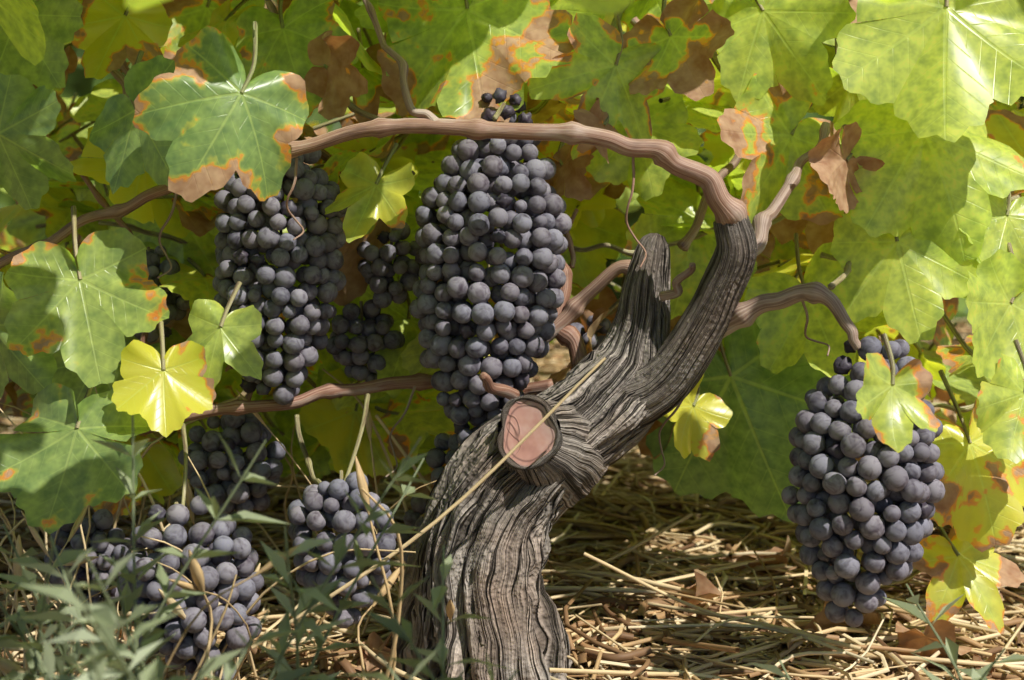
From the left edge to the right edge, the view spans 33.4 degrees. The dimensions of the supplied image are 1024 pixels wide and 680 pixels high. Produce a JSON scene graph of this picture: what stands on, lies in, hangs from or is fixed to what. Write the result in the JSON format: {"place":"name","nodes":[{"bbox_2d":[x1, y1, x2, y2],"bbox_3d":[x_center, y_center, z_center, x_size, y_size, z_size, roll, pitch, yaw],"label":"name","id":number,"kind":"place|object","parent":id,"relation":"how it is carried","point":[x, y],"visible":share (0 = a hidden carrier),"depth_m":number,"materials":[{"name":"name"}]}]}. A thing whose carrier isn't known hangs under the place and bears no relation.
{"place":"outdoors","nodes":[
{"label":"outdoors","id":0,"kind":"place"},
{"bbox_2d":[0,318,1023,679],"bbox_3d":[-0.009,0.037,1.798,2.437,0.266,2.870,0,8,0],"label":"straw mulch","id":1,"kind":"object","parent":0,"point":[618,574],"visible":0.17,"depth_m":1.24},
{"bbox_2d":[12,345,1003,679],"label":"leaf litter","id":2,"kind":"object","parent":1,"relation":"on","point":[702,587],"visible":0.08,"depth_m":1.17,"materials":[{"name":"brown plant"}]},
{"bbox_2d":[0,0,1023,679],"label":"vine","id":3,"kind":"object","parent":1,"relation":"on","point":[930,174],"depth_m":1.13,"materials":[{"name":"green plant"}]},
{"bbox_2d":[0,0,1019,585],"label":"vine branches","id":4,"kind":"object","parent":3,"relation":"attached to","point":[716,196],"visible":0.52,"depth_m":1.09,"materials":[{"name":"brown wood"}]},
{"bbox_2d":[87,102,868,599],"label":"grape stems","id":5,"kind":"object","parent":4,"relation":"attached to","point":[367,396],"visible":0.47,"depth_m":1.12,"materials":[{"name":"plant"}]},
{"bbox_2d":[44,88,944,679],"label":"grape bunches","id":6,"kind":"object","parent":4,"relation":"hanging from","point":[458,236],"visible":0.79,"depth_m":1.12,"materials":[{"name":"food"}]},
{"bbox_2d":[0,0,1023,520],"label":"vine leaves","id":7,"kind":"object","parent":4,"relation":"attached to","point":[330,430],"visible":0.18,"depth_m":1.31,"materials":[{"name":"green plant"}]},
{"bbox_2d":[8,0,1023,555],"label":"leaf stems","id":8,"kind":"object","parent":7,"relation":"attached to","point":[380,174],"visible":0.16,"depth_m":1.18,"materials":[{"name":"plant"}]},
{"bbox_2d":[504,399,556,466],"bbox_3d":[0.012,0.059,1.080,0.039,0.041,0.018,3,9,22],"label":"pruning cut","id":9,"kind":"object","parent":3,"relation":"attached to","point":[524,418],"visible":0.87,"depth_m":1.08,"materials":[{"name":"pink wood"}]},
{"bbox_2d":[0,416,1023,679],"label":"weeds","id":10,"kind":"object","parent":1,"relation":"on","point":[102,616],"visible":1,"depth_m":0.82,"materials":[{"name":"green plant"}]},
{"bbox_2d":[0,0,1023,328],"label":"tendrils","id":11,"kind":"object","parent":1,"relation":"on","point":[80,82],"visible":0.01,"depth_m":3.01,"materials":[{"name":"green plant"}]}
]}

